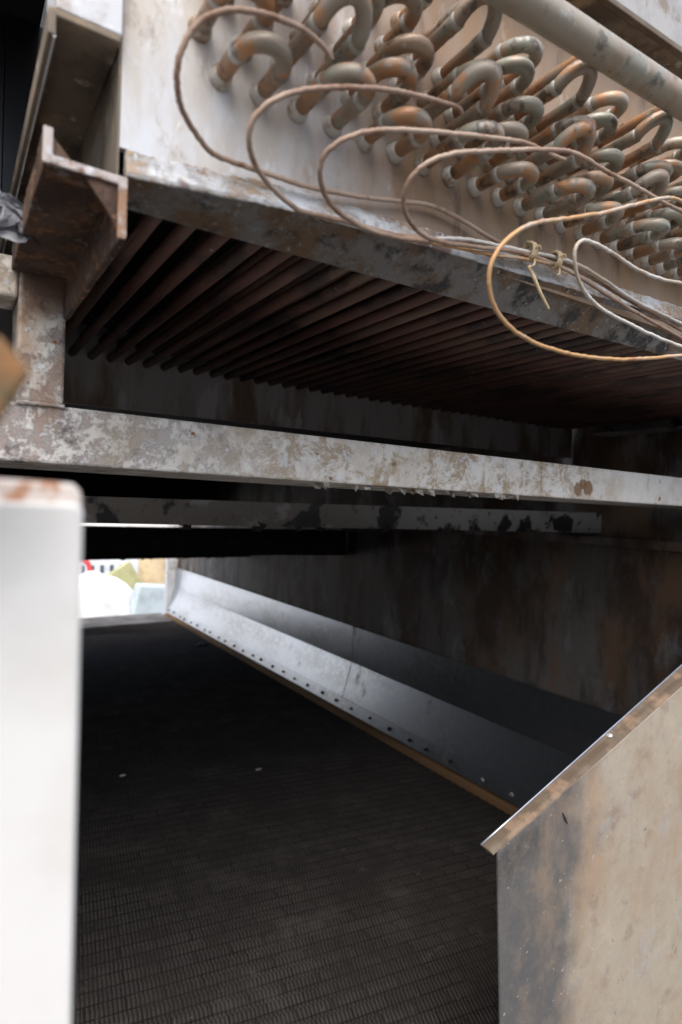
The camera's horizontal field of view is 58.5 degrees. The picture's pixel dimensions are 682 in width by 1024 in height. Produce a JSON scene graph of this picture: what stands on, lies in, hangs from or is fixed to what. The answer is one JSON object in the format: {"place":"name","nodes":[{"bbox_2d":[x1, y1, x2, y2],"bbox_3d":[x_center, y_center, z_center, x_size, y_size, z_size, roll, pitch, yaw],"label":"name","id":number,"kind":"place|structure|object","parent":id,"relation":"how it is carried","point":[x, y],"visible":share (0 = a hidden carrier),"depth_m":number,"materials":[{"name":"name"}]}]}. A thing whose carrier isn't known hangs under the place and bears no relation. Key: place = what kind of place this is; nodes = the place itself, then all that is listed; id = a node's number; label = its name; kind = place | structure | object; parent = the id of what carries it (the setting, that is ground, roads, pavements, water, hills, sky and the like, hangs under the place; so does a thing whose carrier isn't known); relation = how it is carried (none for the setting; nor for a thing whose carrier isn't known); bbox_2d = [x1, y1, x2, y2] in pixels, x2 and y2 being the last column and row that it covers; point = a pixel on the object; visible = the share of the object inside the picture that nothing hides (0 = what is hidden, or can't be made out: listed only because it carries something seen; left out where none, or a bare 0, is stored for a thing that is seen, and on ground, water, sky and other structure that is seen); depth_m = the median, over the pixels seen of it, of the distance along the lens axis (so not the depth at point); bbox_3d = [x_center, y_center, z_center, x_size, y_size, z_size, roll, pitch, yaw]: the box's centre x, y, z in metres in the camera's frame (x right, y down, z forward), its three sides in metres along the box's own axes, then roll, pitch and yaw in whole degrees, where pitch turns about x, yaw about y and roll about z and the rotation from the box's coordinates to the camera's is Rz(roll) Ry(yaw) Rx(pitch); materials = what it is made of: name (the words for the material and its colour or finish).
{"place":"outdoors","nodes":[
{"label":"outdoors","id":0,"kind":"place"},
{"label":"ground","id":1,"kind":"structure","parent":0,"visible":0},
{"bbox_2d":[0,479,82,1023],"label":"post","id":2,"kind":"object","parent":1,"relation":"on","point":[41,532],"visible":1,"depth_m":0.23,"materials":[{"name":"white metal"}]},
{"bbox_2d":[0,337,29,420],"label":"bar end","id":3,"kind":"object","parent":2,"relation":"attached to","point":[14,374],"visible":1,"depth_m":0.18,"materials":[{"name":"orange metal"}]},
{"bbox_2d":[80,613,173,628],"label":"bed end sill","id":4,"kind":"structure","parent":1,"relation":"on","point":[113,621],"depth_m":5.31,"materials":[{"name":"grey metal"}]},
{"bbox_2d":[71,622,511,1023],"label":"finned bed","id":5,"kind":"object","parent":1,"relation":"on","point":[323,866],"visible":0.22,"depth_m":1.86,"materials":[{"name":"black metal"}]},
{"bbox_2d":[196,642,208,645],"bbox_3d":[-1.036,0.982,4.536,0.074,0.017,0.092,2,1,36],"label":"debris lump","id":6,"kind":"object","parent":5,"relation":"on","point":[202,644],"visible":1,"depth_m":4.52,"materials":[{"name":"black"}]},
{"bbox_2d":[164,613,519,814],"bbox_3d":[-0.280,1.023,3.574,0.042,0.024,4.940,1,1,-33],"label":"timber batten","id":7,"kind":"object","parent":5,"relation":"on","point":[499,802],"visible":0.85,"depth_m":2.85,"materials":[{"name":"brown wood"}]},
{"bbox_2d":[177,426,681,756],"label":"side wall","id":8,"kind":"structure","parent":1,"relation":"on","point":[593,619],"depth_m":2.29,"materials":[{"name":"grey metal"}]},
{"bbox_2d":[0,467,218,499],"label":"end panel","id":9,"kind":"object","parent":8,"relation":"attached to","point":[97,484],"visible":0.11,"depth_m":4.47,"materials":[{"name":"black metal"}]},
{"bbox_2d":[82,555,248,559],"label":"cross beam","id":10,"kind":"structure","parent":8,"relation":"attached to","point":[109,557],"depth_m":3.97,"materials":[{"name":"black metal"}]},
{"bbox_2d":[164,525,178,612],"bbox_3d":[-1.589,0.511,5.702,0.098,0.879,0.070,1,1,-33],"label":"end jamb","id":11,"kind":"object","parent":8,"relation":"attached to","point":[170,567],"visible":0.45,"depth_m":5.67,"materials":[{"name":"paint"}]},
{"bbox_2d":[82,526,346,555],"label":"cross beam","id":12,"kind":"structure","parent":8,"relation":"attached to","point":[112,540],"depth_m":2.88,"materials":[{"name":"black metal"}]},
{"bbox_2d":[63,403,452,448],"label":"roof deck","id":13,"kind":"structure","parent":8,"relation":"on","point":[326,434],"depth_m":2.20,"materials":[{"name":"black metal"}]},
{"bbox_2d":[0,125,681,509],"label":"bottom frame","id":14,"kind":"object","parent":8,"relation":"attached to","point":[74,219],"visible":1,"depth_m":0.72,"materials":[{"name":"paint"}]},
{"bbox_2d":[0,191,38,244],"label":"plastic scrap","id":15,"kind":"object","parent":14,"relation":"attached to","point":[11,217],"visible":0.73,"depth_m":0.56,"materials":[{"name":"grey plastic"}]},
{"bbox_2d":[0,0,681,457],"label":"condenser coil","id":16,"kind":"object","parent":14,"relation":"on","point":[224,292],"visible":0.92,"depth_m":0.72,"materials":[{"name":"metal"}]},
{"bbox_2d":[0,6,120,255],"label":"side channel","id":17,"kind":"object","parent":16,"relation":"attached to","point":[76,57],"visible":0.62,"depth_m":0.51,"materials":[{"name":"paint"}]},
{"bbox_2d":[47,0,122,37],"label":"corner post","id":18,"kind":"object","parent":17,"relation":"on","point":[107,15],"visible":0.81,"depth_m":0.46,"materials":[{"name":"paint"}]},
{"bbox_2d":[173,5,506,244],"bbox_3d":[0.027,-0.332,0.577,0.412,0.094,0.070,1,1,-44],"label":"capillary tube","id":19,"kind":"object","parent":16,"relation":"attached to","point":[195,26],"visible":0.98,"depth_m":0.48,"materials":[{"name":"brown metal"}]},
{"bbox_2d":[246,83,463,237],"bbox_3d":[0.020,-0.326,0.545,0.238,0.118,0.074,1,1,-33],"label":"capillary tube","id":20,"kind":"object","parent":16,"relation":"attached to","point":[263,107],"visible":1,"depth_m":0.51,"materials":[{"name":"metal"}]},
{"bbox_2d":[406,236,553,265],"bbox_3d":[0.164,-0.287,0.673,0.234,0.032,0.009,1,1,-33],"label":"capillary tube","id":21,"kind":"object","parent":16,"relation":"attached to","point":[485,253],"visible":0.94,"depth_m":0.67,"materials":[{"name":"brown metal"}]},
{"bbox_2d":[317,127,681,331],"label":"capillary tube","id":22,"kind":"object","parent":16,"relation":"attached to","point":[335,144],"visible":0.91,"depth_m":0.56,"materials":[{"name":"brown metal"}]},
{"bbox_2d":[522,240,541,266],"bbox_3d":[0.220,-0.297,0.703,0.013,0.034,0.023,1,1,-33],"label":"twine knot","id":23,"kind":"object","parent":22,"relation":"attached to","point":[528,245],"visible":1,"depth_m":0.70,"materials":[{"name":"beige fabric"}]},
{"bbox_2d":[527,265,549,309],"bbox_3d":[0.230,-0.261,0.707,0.038,0.046,0.008,1,1,-33],"label":"loose twine end","id":24,"kind":"object","parent":22,"relation":"hanging from","point":[533,276],"visible":1,"depth_m":0.70,"materials":[{"name":"beige fabric"}]},
{"bbox_2d":[547,250,566,275],"bbox_3d":[0.257,-0.296,0.727,0.013,0.035,0.023,1,1,-33],"label":"twine knot","id":25,"kind":"object","parent":22,"relation":"attached to","point":[558,264],"visible":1,"depth_m":0.72,"materials":[{"name":"beige fabric"}]},
{"bbox_2d":[401,147,681,339],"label":"capillary tube","id":26,"kind":"object","parent":16,"relation":"attached to","point":[422,166],"visible":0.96,"depth_m":0.62,"materials":[{"name":"brown metal"}]},
{"bbox_2d":[436,236,681,324],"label":"capillary tube","id":27,"kind":"object","parent":16,"relation":"attached to","point":[543,254],"visible":0.97,"depth_m":0.74,"materials":[{"name":"brown metal"}]},
{"bbox_2d":[486,196,681,361],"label":"capillary tube","id":28,"kind":"object","parent":16,"relation":"hanging from","point":[503,320],"visible":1,"depth_m":0.60,"materials":[{"name":"brown metal"}]},
{"bbox_2d":[565,0,681,79],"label":"top rail","id":29,"kind":"object","parent":16,"relation":"attached to","point":[652,29],"depth_m":0.80,"materials":[{"name":"grey metal"}]},
{"bbox_2d":[572,238,681,347],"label":"capillary tube","id":30,"kind":"object","parent":16,"relation":"attached to","point":[618,257],"visible":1,"depth_m":0.72,"materials":[{"name":"beige metal"}]},
{"bbox_2d":[82,496,601,532],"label":"cross beam","id":31,"kind":"structure","parent":8,"relation":"attached to","point":[186,514],"depth_m":1.43,"materials":[{"name":"grey metal"}]},
{"bbox_2d":[167,567,622,807],"bbox_3d":[-0.239,0.797,3.593,0.086,0.417,4.940,1,1,-33],"label":"kick panel","id":32,"kind":"object","parent":8,"relation":"attached to","point":[516,768],"visible":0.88,"depth_m":2.73,"materials":[{"name":"grey metal"}]},
{"bbox_2d":[480,664,681,1023],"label":"guard plate","id":33,"kind":"object","parent":8,"relation":"attached to","point":[585,846],"visible":1,"depth_m":1.02,"materials":[{"name":"beige metal"}]},
{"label":"yard pavement","id":34,"kind":"structure","parent":0,"visible":0},
{"bbox_2d":[82,560,92,571],"bbox_3d":[-3.526,0.845,8.116,0.413,0.511,0.070,1,1,-33],"label":"hose","id":35,"kind":"object","parent":34,"relation":"on","point":[87,563],"visible":0.23,"depth_m":8.17,"materials":[{"name":"red rubber"}]},
{"bbox_2d":[81,571,132,617],"bbox_3d":[-2.571,0.881,6.277,1.014,0.551,0.634,1,1,-33],"label":"tarpaulin heap","id":36,"kind":"object","parent":34,"relation":"on","point":[102,595],"visible":0.42,"depth_m":6.15,"materials":[{"name":"white plastic"}]},
{"bbox_2d":[82,559,137,573],"bbox_3d":[-3.268,0.875,8.816,1.250,0.450,0.308,1,1,-33],"label":"cabinet","id":37,"kind":"object","parent":34,"relation":"on","point":[104,566],"visible":0.08,"depth_m":8.61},
{"bbox_2d":[106,561,141,590],"bbox_3d":[-2.578,0.857,6.972,0.596,0.581,0.150,1,1,-33],"label":"leaning sheet","id":38,"kind":"object","parent":34,"relation":"on","point":[126,573],"visible":0.31,"depth_m":6.97,"materials":[{"name":"yellow"}]},
{"bbox_2d":[83,523,166,526],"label":"yard wall","id":39,"kind":"structure","parent":34,"relation":"on","point":[129,525],"depth_m":12.62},
{"bbox_2d":[129,583,164,614],"bbox_3d":[-1.979,0.963,6.381,0.480,0.424,0.200,1,1,-33],"label":"bin","id":40,"kind":"object","parent":34,"relation":"on","point":[148,598],"visible":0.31,"depth_m":6.27,"materials":[{"name":"white plastic"}]},
{"bbox_2d":[137,559,165,583],"bbox_3d":[-2.308,0.837,7.475,0.378,0.625,0.378,1,1,-33],"label":"box","id":41,"kind":"object","parent":34,"relation":"on","point":[152,571],"visible":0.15,"depth_m":7.31,"materials":[{"name":"beige cardboard"}]},
{"bbox_3d":[-2.291,0.230,2.213,0.025,1.968,5.090,1,1,-33],"label":"far side wall","id":42,"kind":"object","parent":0,"visible":0},
{"bbox_3d":[-0.772,-0.698,0.638,0.820,0.025,0.830,1,1,-33],"label":"cover","id":43,"kind":"object","parent":42,"relation":"on","visible":0},
{"bbox_2d":[0,14,43,252],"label":"black curtain","id":44,"kind":"object","parent":43,"relation":"hanging from","point":[20,41],"visible":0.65,"depth_m":0.83,"materials":[{"name":"black fabric"}]}
]}

